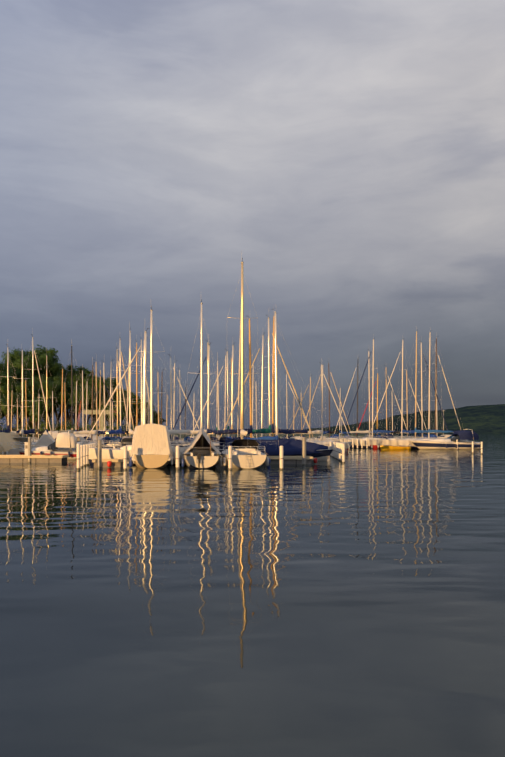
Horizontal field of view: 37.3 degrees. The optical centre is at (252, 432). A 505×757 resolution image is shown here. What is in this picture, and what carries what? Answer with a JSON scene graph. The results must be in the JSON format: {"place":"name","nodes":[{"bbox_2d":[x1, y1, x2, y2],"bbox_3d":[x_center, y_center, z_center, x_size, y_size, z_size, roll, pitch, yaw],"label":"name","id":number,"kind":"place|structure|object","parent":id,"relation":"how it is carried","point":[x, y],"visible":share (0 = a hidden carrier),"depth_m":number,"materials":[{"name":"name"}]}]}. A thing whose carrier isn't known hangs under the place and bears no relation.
{"place":"outdoors","nodes":[
{"label":"outdoors","id":0,"kind":"place"},
{"bbox_2d":[23,434,414,438],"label":"shore ground","id":1,"kind":"structure","parent":0,"point":[259,435],"depth_m":306.11,"materials":[{"name":"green plant"}]},
{"bbox_2d":[0,364,15,392],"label":"tree","id":2,"kind":"object","parent":1,"relation":"on","point":[2,371],"visible":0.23,"depth_m":211.50,"materials":[{"name":"green plant"}]},
{"bbox_2d":[0,374,19,419],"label":"tree","id":3,"kind":"object","parent":1,"relation":"on","point":[3,383],"visible":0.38,"depth_m":205.58,"materials":[{"name":"green plant"}]},
{"bbox_2d":[0,390,28,431],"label":"tree","id":4,"kind":"object","parent":1,"relation":"on","point":[4,399],"visible":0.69,"depth_m":197.97,"materials":[{"name":"green plant"}]},
{"bbox_2d":[0,361,35,425],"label":"tree","id":5,"kind":"object","parent":1,"relation":"on","point":[17,373],"visible":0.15,"depth_m":219.65,"materials":[{"name":"green plant"}]},
{"bbox_2d":[2,379,39,436],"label":"tree","id":6,"kind":"object","parent":1,"relation":"on","point":[18,387],"visible":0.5,"depth_m":207.04,"materials":[{"name":"green plant"}]},
{"bbox_2d":[0,345,63,437],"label":"tree","id":7,"kind":"object","parent":1,"relation":"on","point":[15,357],"visible":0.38,"depth_m":227.08,"materials":[{"name":"green plant"}]},
{"bbox_2d":[14,392,54,438],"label":"tree","id":8,"kind":"object","parent":1,"relation":"on","point":[42,407],"visible":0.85,"depth_m":199.47,"materials":[{"name":"green plant"}]},
{"bbox_2d":[27,373,68,419],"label":"tree","id":9,"kind":"object","parent":1,"relation":"on","point":[53,382],"visible":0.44,"depth_m":210.24,"materials":[{"name":"green plant"}]},
{"bbox_2d":[34,371,66,429],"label":"tree","id":10,"kind":"object","parent":1,"relation":"on","point":[57,414],"visible":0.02,"depth_m":247.87,"materials":[{"name":"green plant"}]},
{"bbox_2d":[47,381,83,421],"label":"tree","id":11,"kind":"object","parent":1,"relation":"on","point":[58,396],"visible":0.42,"depth_m":213.44,"materials":[{"name":"green plant"}]},
{"bbox_2d":[54,364,94,426],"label":"tree","id":12,"kind":"object","parent":1,"relation":"on","point":[67,377],"visible":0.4,"depth_m":234.68,"materials":[{"name":"green plant"}]},
{"bbox_2d":[0,418,157,436],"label":"bush row","id":13,"kind":"object","parent":1,"relation":"on","point":[43,425],"visible":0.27,"depth_m":205.09,"materials":[{"name":"green plant"}]},
{"bbox_2d":[67,385,106,424],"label":"tree","id":14,"kind":"object","parent":1,"relation":"on","point":[89,396],"visible":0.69,"depth_m":212.47,"materials":[{"name":"green plant"}]},
{"bbox_2d":[73,369,112,428],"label":"tree","id":15,"kind":"object","parent":1,"relation":"on","point":[89,383],"visible":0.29,"depth_m":231.28,"materials":[{"name":"green plant"}]},
{"bbox_2d":[88,377,119,436],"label":"tree","id":16,"kind":"object","parent":1,"relation":"on","point":[114,383],"visible":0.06,"depth_m":241.74,"materials":[{"name":"green plant"}]},
{"bbox_2d":[97,396,128,436],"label":"tree","id":17,"kind":"object","parent":1,"relation":"on","point":[123,415],"visible":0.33,"depth_m":216.23,"materials":[{"name":"green plant"}]},
{"bbox_2d":[108,386,135,426],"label":"tree","id":18,"kind":"object","parent":1,"relation":"on","point":[125,394],"visible":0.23,"depth_m":236.18,"materials":[{"name":"green plant"}]},
{"bbox_2d":[122,395,154,426],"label":"tree","id":19,"kind":"object","parent":1,"relation":"on","point":[133,406],"visible":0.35,"depth_m":233.89,"materials":[{"name":"green plant"}]},
{"bbox_2d":[147,410,165,423],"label":"tree","id":20,"kind":"object","parent":1,"relation":"on","point":[155,417],"visible":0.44,"depth_m":242.09,"materials":[{"name":"green plant"}]},
{"bbox_2d":[0,434,504,756],"bbox_3d":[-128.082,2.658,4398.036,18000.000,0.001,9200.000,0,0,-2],"label":"lake water","id":21,"kind":"structure","parent":0,"point":[353,605],"depth_m":11.31,"materials":[{"name":"grey liquid"}]},
{"bbox_2d":[0,344,23,454],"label":"sailboat","id":22,"kind":"object","parent":21,"relation":"on","point":[7,436],"visible":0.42,"depth_m":74.66,"materials":[{"name":"white metal"}]},
{"bbox_2d":[7,350,34,454],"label":"sailboat","id":23,"kind":"object","parent":21,"relation":"on","point":[22,439],"visible":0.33,"depth_m":75.60,"materials":[{"name":"white"}]},
{"bbox_2d":[5,379,41,441],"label":"sailboat","id":24,"kind":"object","parent":21,"relation":"on","point":[26,409],"visible":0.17,"depth_m":95.05,"materials":[{"name":"beige metal"}]},
{"bbox_2d":[28,437,31,462],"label":"mooring post","id":25,"kind":"object","parent":21,"relation":"in","point":[29,448],"visible":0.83,"depth_m":65.91,"materials":[{"name":"wood"}]},
{"bbox_2d":[12,334,53,447],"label":"sailboat","id":26,"kind":"object","parent":21,"relation":"on","point":[31,430],"visible":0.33,"depth_m":79.13,"materials":[{"name":"white metal"}]},
{"bbox_2d":[0,455,68,462],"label":"pontoon","id":27,"kind":"object","parent":21,"relation":"on","point":[34,458],"visible":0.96,"depth_m":65.99,"materials":[{"name":"concrete"}]},
{"bbox_2d":[32,392,51,441],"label":"sailboat","id":28,"kind":"object","parent":21,"relation":"on","point":[40,432],"visible":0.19,"depth_m":116.94,"materials":[{"name":"beige metal"}]},
{"bbox_2d":[13,430,76,459],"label":"boat","id":29,"kind":"object","parent":21,"relation":"on","point":[66,440],"visible":0.58,"depth_m":73.04,"materials":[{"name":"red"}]},
{"bbox_2d":[34,355,58,449],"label":"sailboat","id":30,"kind":"object","parent":21,"relation":"on","point":[46,438],"visible":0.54,"depth_m":77.44,"materials":[{"name":"white"}]},
{"bbox_2d":[49,380,66,429],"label":"sailboat","id":31,"kind":"object","parent":21,"relation":"on","point":[65,412],"visible":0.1,"depth_m":111.08,"materials":[{"name":"blue"}]},
{"bbox_2d":[31,369,87,438],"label":"sailboat","id":32,"kind":"object","parent":21,"relation":"on","point":[61,403],"visible":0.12,"depth_m":97.22,"materials":[{"name":"blue"}]},
{"bbox_2d":[54,339,91,450],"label":"sailboat","id":33,"kind":"object","parent":21,"relation":"on","point":[72,431],"visible":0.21,"depth_m":83.18,"materials":[{"name":"white"}]},
{"bbox_2d":[55,379,90,430],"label":"sailboat","id":34,"kind":"object","parent":21,"relation":"on","point":[76,407],"visible":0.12,"depth_m":109.20,"materials":[{"name":"beige metal"}]},
{"bbox_2d":[48,368,105,441],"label":"sailboat","id":35,"kind":"object","parent":21,"relation":"on","point":[55,434],"visible":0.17,"depth_m":93.24,"materials":[{"name":"white"}]},
{"bbox_2d":[76,446,80,469],"bbox_3d":[-12.486,2.558,53.673,0.281,3.200,0.288,0,0,-2],"label":"mooring post","id":36,"kind":"object","parent":21,"relation":"in","point":[78,458],"visible":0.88,"depth_m":53.56,"materials":[{"name":"grey wood"}]},
{"bbox_2d":[83,445,85,465],"bbox_3d":[-13.341,2.548,59.338,0.281,3.220,0.288,0,0,-2],"label":"mooring post","id":37,"kind":"object","parent":21,"relation":"in","point":[84,455],"visible":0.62,"depth_m":59.21,"materials":[{"name":"grey wood"}]},
{"bbox_2d":[85,444,88,464],"bbox_3d":[-13.561,2.548,61.232,0.281,3.220,0.288,0,0,-2],"label":"mooring post","id":38,"kind":"object","parent":21,"relation":"in","point":[87,454],"visible":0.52,"depth_m":61.12,"materials":[{"name":"grey wood"}]},
{"bbox_2d":[83,379,94,430],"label":"sailboat","id":39,"kind":"object","parent":21,"relation":"on","point":[86,407],"visible":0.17,"depth_m":107.23,"materials":[{"name":"blue"}]},
{"bbox_2d":[87,357,107,440],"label":"sailboat","id":40,"kind":"object","parent":21,"relation":"on","point":[99,432],"visible":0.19,"depth_m":89.37,"materials":[{"name":"white metal"}]},
{"bbox_2d":[67,354,128,444],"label":"sailboat","id":41,"kind":"object","parent":21,"relation":"on","point":[93,432],"visible":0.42,"depth_m":87.33,"materials":[{"name":"white metal"}]},
{"bbox_2d":[97,440,101,468],"bbox_3d":[-11.363,2.333,55.594,0.351,3.650,0.360,0,0,-2],"label":"pile","id":42,"kind":"object","parent":21,"relation":"in","point":[99,442],"visible":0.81,"depth_m":55.46,"materials":[{"name":"wood"}]},
{"bbox_2d":[84,410,116,436],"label":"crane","id":43,"kind":"object","parent":21,"relation":"on","point":[101,420],"visible":0.5,"depth_m":168.62,"materials":[{"name":"paint"}]},
{"bbox_2d":[74,360,128,441],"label":"sailboat","id":44,"kind":"object","parent":21,"relation":"on","point":[104,406],"visible":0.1,"depth_m":91.34,"materials":[{"name":"white metal"}]},
{"bbox_2d":[79,371,123,436],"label":"sailboat","id":45,"kind":"object","parent":21,"relation":"on","point":[100,404],"visible":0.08,"depth_m":99.37,"materials":[{"name":"white metal"}]},
{"bbox_2d":[84,360,133,437],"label":"sailboat","id":46,"kind":"object","parent":21,"relation":"on","point":[123,432],"visible":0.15,"depth_m":95.41,"materials":[{"name":"white metal"}]},
{"bbox_2d":[92,459,127,466],"bbox_3d":[-11.017,2.548,57.892,2.685,1.020,1.370,0,0,-9],"label":"finger pontoon","id":47,"kind":"object","parent":21,"relation":"on","point":[116,462],"visible":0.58,"depth_m":57.31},
{"bbox_2d":[93,347,128,445],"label":"sailboat","id":48,"kind":"object","parent":21,"relation":"on","point":[117,405],"visible":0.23,"depth_m":83.37,"materials":[{"name":"white metal"}]},
{"bbox_2d":[94,336,133,447],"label":"sailboat","id":49,"kind":"object","parent":21,"relation":"on","point":[117,432],"visible":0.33,"depth_m":77.35,"materials":[{"name":"white"}]},
{"bbox_2d":[123,446,126,469],"bbox_3d":[-9.144,2.558,53.770,0.281,3.200,0.288,0,0,-2],"label":"mooring post","id":50,"kind":"object","parent":21,"relation":"in","point":[124,457],"visible":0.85,"depth_m":53.66,"materials":[{"name":"grey"}]},
{"bbox_2d":[114,322,142,448],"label":"sailboat","id":51,"kind":"object","parent":21,"relation":"on","point":[126,440],"visible":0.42,"depth_m":71.45,"materials":[{"name":"white metal"}]},
{"bbox_2d":[112,341,147,447],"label":"sailboat","id":52,"kind":"object","parent":21,"relation":"on","point":[137,409],"visible":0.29,"depth_m":75.44,"materials":[{"name":"white metal"}]},
{"bbox_2d":[127,340,149,434],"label":"sailboat","id":53,"kind":"object","parent":21,"relation":"on","point":[141,387],"visible":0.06,"depth_m":79.44,"materials":[{"name":"white metal"}]},
{"bbox_2d":[81,328,196,464],"bbox_3d":[-8.796,-3.254,62.858,11.232,12.701,3.738,0,0,-2],"label":"white sloop","id":54,"kind":"object","parent":21,"relation":"on","point":[112,453],"visible":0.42,"depth_m":62.79,"materials":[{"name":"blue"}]},
{"bbox_2d":[96,337,190,447],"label":"sailboat","id":55,"kind":"object","parent":21,"relation":"on","point":[141,422],"visible":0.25,"depth_m":73.59,"materials":[{"name":"white"}]},
{"bbox_2d":[130,306,172,468],"bbox_3d":[-8.059,-3.756,59.662,3.365,13.704,9.522,0,0,-8],"label":"sailboat","id":56,"kind":"object","parent":21,"relation":"on","point":[151,447],"visible":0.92,"depth_m":55.16,"materials":[{"name":"white fabric"}]},
{"bbox_2d":[131,369,183,441],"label":"sailboat","id":57,"kind":"object","parent":21,"relation":"on","point":[159,405],"visible":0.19,"depth_m":89.55,"materials":[{"name":"white metal"}]},
{"bbox_2d":[159,369,182,441],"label":"sailboat","id":58,"kind":"object","parent":21,"relation":"on","point":[176,438],"visible":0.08,"depth_m":95.60,"materials":[{"name":"white metal"}]},
{"bbox_2d":[157,355,193,441],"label":"sailboat","id":59,"kind":"object","parent":21,"relation":"on","point":[173,413],"visible":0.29,"depth_m":91.65,"materials":[{"name":"silver metal"}]},
{"bbox_2d":[159,368,193,441],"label":"sailboat","id":60,"kind":"object","parent":21,"relation":"on","point":[179,404],"visible":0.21,"depth_m":97.61,"materials":[{"name":"white metal"}]},
{"bbox_2d":[176,446,179,469],"bbox_3d":[-5.375,2.548,53.678,0.281,3.220,0.288,0,0,-2],"label":"mooring post","id":61,"kind":"object","parent":21,"relation":"in","point":[177,457],"visible":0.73,"depth_m":53.56,"materials":[{"name":"grey"}]},
{"bbox_2d":[168,354,199,443],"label":"sailboat","id":62,"kind":"object","parent":21,"relation":"on","point":[171,397],"visible":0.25,"depth_m":83.60,"materials":[{"name":"white metal"}]},
{"bbox_2d":[176,380,199,437],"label":"sailboat","id":63,"kind":"object","parent":21,"relation":"on","point":[185,407],"visible":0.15,"depth_m":111.65,"materials":[{"name":"white metal"}]},
{"bbox_2d":[182,299,222,468],"bbox_3d":[-3.954,-4.041,59.179,3.246,14.274,9.182,0,0,-2],"label":"sailboat","id":64,"kind":"object","parent":21,"relation":"on","point":[203,451],"visible":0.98,"depth_m":57.56,"materials":[{"name":"white plastic"}]},
{"bbox_2d":[170,342,235,445],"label":"sailboat","id":65,"kind":"object","parent":21,"relation":"on","point":[195,431],"visible":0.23,"depth_m":81.70,"materials":[{"name":"white metal"}]},
{"bbox_2d":[170,343,236,446],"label":"sailboat","id":66,"kind":"object","parent":21,"relation":"on","point":[209,431],"visible":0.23,"depth_m":77.76,"materials":[{"name":"white metal"}]},
{"bbox_2d":[183,352,239,438],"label":"sailboat","id":67,"kind":"object","parent":21,"relation":"on","point":[217,426],"visible":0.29,"depth_m":91.81,"materials":[{"name":"white metal"}]},
{"bbox_2d":[107,458,316,466],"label":"buoys","id":68,"kind":"object","parent":21,"relation":"on","point":[109,463],"visible":0.71,"depth_m":57.08,"materials":[{"name":"red plastic"}]},
{"bbox_2d":[193,372,240,435],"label":"sailboat","id":69,"kind":"object","parent":21,"relation":"on","point":[218,405],"visible":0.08,"depth_m":103.74,"materials":[{"name":"white metal"}]},
{"bbox_2d":[190,356,247,440],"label":"sailboat","id":70,"kind":"object","parent":21,"relation":"on","point":[225,397],"visible":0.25,"depth_m":85.82,"materials":[{"name":"white metal"}]},
{"bbox_2d":[187,343,258,441],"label":"sailboat","id":71,"kind":"object","parent":21,"relation":"on","point":[232,365],"visible":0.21,"depth_m":79.84,"materials":[{"name":"white metal"}]},
{"bbox_2d":[194,349,256,441],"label":"sailboat","id":72,"kind":"object","parent":21,"relation":"on","point":[215,438],"visible":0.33,"depth_m":83.77,"materials":[{"name":"white metal"}]},
{"bbox_2d":[228,446,231,469],"bbox_3d":[-1.603,2.548,53.788,0.281,3.220,0.288,0,0,-2],"label":"mooring post","id":73,"kind":"object","parent":21,"relation":"in","point":[229,457],"visible":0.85,"depth_m":53.67,"materials":[{"name":"grey"}]},
{"bbox_2d":[213,355,258,438],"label":"sailboat","id":74,"kind":"object","parent":21,"relation":"on","point":[231,390],"visible":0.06,"depth_m":95.78,"materials":[{"name":"white"}]},
{"bbox_2d":[222,258,268,468],"bbox_3d":[-0.656,-5.700,59.342,3.589,17.593,10.225,0,0,-2],"label":"sailboat","id":75,"kind":"object","parent":21,"relation":"on","point":[246,454],"visible":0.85,"depth_m":57.82,"materials":[{"name":"white plastic"}]},
{"bbox_2d":[203,316,300,454],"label":"sailboat","id":76,"kind":"object","parent":21,"relation":"on","point":[228,440],"visible":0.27,"depth_m":69.82,"materials":[{"name":"white"}]},
{"bbox_2d":[240,364,264,437],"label":"sailboat","id":77,"kind":"object","parent":21,"relation":"on","point":[252,399],"visible":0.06,"depth_m":93.92,"materials":[{"name":"white metal"}]},
{"bbox_2d":[235,382,280,437],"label":"sailboat","id":78,"kind":"object","parent":21,"relation":"on","point":[256,414],"visible":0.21,"depth_m":109.91,"materials":[{"name":"white metal"}]},
{"bbox_2d":[216,333,300,440],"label":"sailboat","id":79,"kind":"object","parent":21,"relation":"on","point":[263,339],"visible":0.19,"depth_m":75.92,"materials":[{"name":"white metal"}]},
{"bbox_2d":[213,317,316,445],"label":"sailboat","id":80,"kind":"object","parent":21,"relation":"on","point":[263,431],"visible":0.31,"depth_m":71.89,"materials":[{"name":"white metal"}]},
{"bbox_2d":[231,316,332,448],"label":"sailboat","id":81,"kind":"object","parent":21,"relation":"on","point":[280,431],"visible":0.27,"depth_m":74.03,"materials":[{"name":"white metal"}]},
{"bbox_2d":[280,446,283,469],"bbox_3d":[2.092,2.548,53.896,0.281,3.220,0.288,0,0,-2],"label":"mooring post","id":82,"kind":"object","parent":21,"relation":"in","point":[281,458],"visible":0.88,"depth_m":53.78,"materials":[{"name":"grey"}]},
{"bbox_2d":[233,311,332,460],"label":"sailboat","id":83,"kind":"object","parent":21,"relation":"on","point":[293,447],"visible":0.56,"depth_m":69.36,"materials":[{"name":"blue fabric"}]},
{"bbox_2d":[264,456,312,463],"bbox_3d":[3.015,2.548,64.335,4.296,1.020,2.673,0,0,-2],"label":"dock","id":84,"kind":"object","parent":21,"relation":"on","point":[292,459],"visible":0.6,"depth_m":63.22,"materials":[{"name":"concrete"}]},
{"bbox_2d":[274,374,315,440],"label":"sailboat","id":85,"kind":"object","parent":21,"relation":"on","point":[287,411],"visible":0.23,"depth_m":104.06,"materials":[{"name":"white metal"}]},
{"bbox_2d":[302,437,305,464],"bbox_3d":[4.254,2.258,61.533,0.370,3.800,0.380,0,0,-2],"label":"pile","id":86,"kind":"object","parent":21,"relation":"in","point":[303,450],"visible":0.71,"depth_m":61.39,"materials":[{"name":"metal"}]},
{"bbox_2d":[286,377,337,441],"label":"sailboat","id":87,"kind":"object","parent":21,"relation":"on","point":[318,438],"visible":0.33,"depth_m":106.19,"materials":[{"name":"white"}]},
{"bbox_2d":[294,358,351,451],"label":"sailboat","id":88,"kind":"object","parent":21,"relation":"on","point":[328,440],"visible":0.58,"depth_m":100.15,"materials":[{"name":"white"}]},
{"bbox_2d":[302,364,346,438],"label":"sailboat","id":89,"kind":"object","parent":21,"relation":"on","point":[333,436],"visible":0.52,"depth_m":150.37,"materials":[{"name":"white metal"}]},
{"bbox_2d":[308,362,351,440],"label":"sailboat","id":90,"kind":"object","parent":21,"relation":"on","point":[328,431],"visible":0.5,"depth_m":146.32,"materials":[{"name":"white metal"}]},
{"bbox_2d":[324,388,354,438],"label":"sailboat","id":91,"kind":"object","parent":21,"relation":"on","point":[345,436],"visible":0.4,"depth_m":165.58,"materials":[{"name":"white"}]},
{"bbox_2d":[342,444,344,462],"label":"mooring post","id":92,"kind":"object","parent":21,"relation":"in","point":[343,453],"visible":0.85,"depth_m":66.02,"materials":[{"name":"grey wood"}]},
{"bbox_2d":[334,357,381,440],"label":"sailboat","id":93,"kind":"object","parent":21,"relation":"on","point":[357,407],"visible":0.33,"depth_m":138.48,"materials":[{"name":"white metal"}]},
{"bbox_2d":[335,350,393,441],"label":"sailboat","id":94,"kind":"object","parent":21,"relation":"on","point":[367,431],"visible":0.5,"depth_m":134.46,"materials":[{"name":"white metal"}]},
{"bbox_2d":[356,373,389,436],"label":"sailboat","id":95,"kind":"object","parent":21,"relation":"on","point":[377,406],"visible":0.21,"depth_m":142.62,"materials":[{"name":"white metal"}]},
{"bbox_2d":[340,339,406,447],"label":"sailboat","id":96,"kind":"object","parent":21,"relation":"on","point":[364,439],"visible":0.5,"depth_m":130.39,"materials":[{"name":"white metal"}]},
{"bbox_2d":[378,400,400,436],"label":"sailboat","id":97,"kind":"object","parent":21,"relation":"on","point":[392,419],"visible":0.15,"depth_m":170.84,"materials":[{"name":"grey metal"}]},
{"bbox_2d":[371,365,408,437],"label":"sailboat","id":98,"kind":"object","parent":21,"relation":"on","point":[376,436],"visible":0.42,"depth_m":136.59,"materials":[{"name":"white metal"}]},
{"bbox_2d":[380,444,410,449],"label":"boat","id":99,"kind":"object","parent":21,"relation":"on","point":[395,447],"visible":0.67,"depth_m":116.29,"materials":[{"name":"orange"}]},
{"bbox_2d":[367,338,425,448],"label":"sailboat","id":100,"kind":"object","parent":21,"relation":"on","point":[373,442],"visible":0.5,"depth_m":126.17,"materials":[{"name":"white"}]},
{"bbox_2d":[390,370,426,437],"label":"sailboat","id":101,"kind":"object","parent":21,"relation":"on","point":[395,432],"visible":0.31,"depth_m":132.69,"materials":[{"name":"white metal"}]},
{"bbox_2d":[381,331,445,445],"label":"sailboat","id":102,"kind":"object","parent":21,"relation":"on","point":[389,442],"visible":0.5,"depth_m":122.68,"materials":[{"name":"white"}]},
{"bbox_2d":[393,341,447,439],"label":"sailboat","id":103,"kind":"object","parent":21,"relation":"on","point":[422,409],"visible":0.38,"depth_m":128.73,"materials":[{"name":"blue"}]},
{"bbox_2d":[403,355,460,437],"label":"sailboat","id":104,"kind":"object","parent":21,"relation":"on","point":[441,406],"visible":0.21,"depth_m":130.86,"materials":[{"name":"white metal"}]},
{"bbox_2d":[396,332,471,448],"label":"sailboat","id":105,"kind":"object","parent":21,"relation":"on","point":[405,443],"visible":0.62,"depth_m":120.74,"materials":[{"name":"white"}]},
{"bbox_2d":[402,338,473,441],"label":"sailboat","id":106,"kind":"object","parent":21,"relation":"on","point":[435,368],"visible":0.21,"depth_m":124.85,"materials":[{"name":"blue"}]},
{"bbox_2d":[409,429,480,449],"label":"motor cruiser","id":107,"kind":"object","parent":21,"relation":"on","point":[449,443],"visible":0.85,"depth_m":117.51,"materials":[{"name":"white plastic"}]},
{"bbox_2d":[0,0,504,429],"label":"sky","id":108,"kind":"structure","parent":0,"point":[351,153],"materials":[{"name":"grey"}]},
{"bbox_2d":[2,404,504,433],"bbox_3d":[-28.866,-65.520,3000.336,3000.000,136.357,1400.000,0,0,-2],"label":"hills","id":109,"kind":"structure","parent":0,"point":[483,419],"depth_m":2699.52,"materials":[{"name":"green plant"}]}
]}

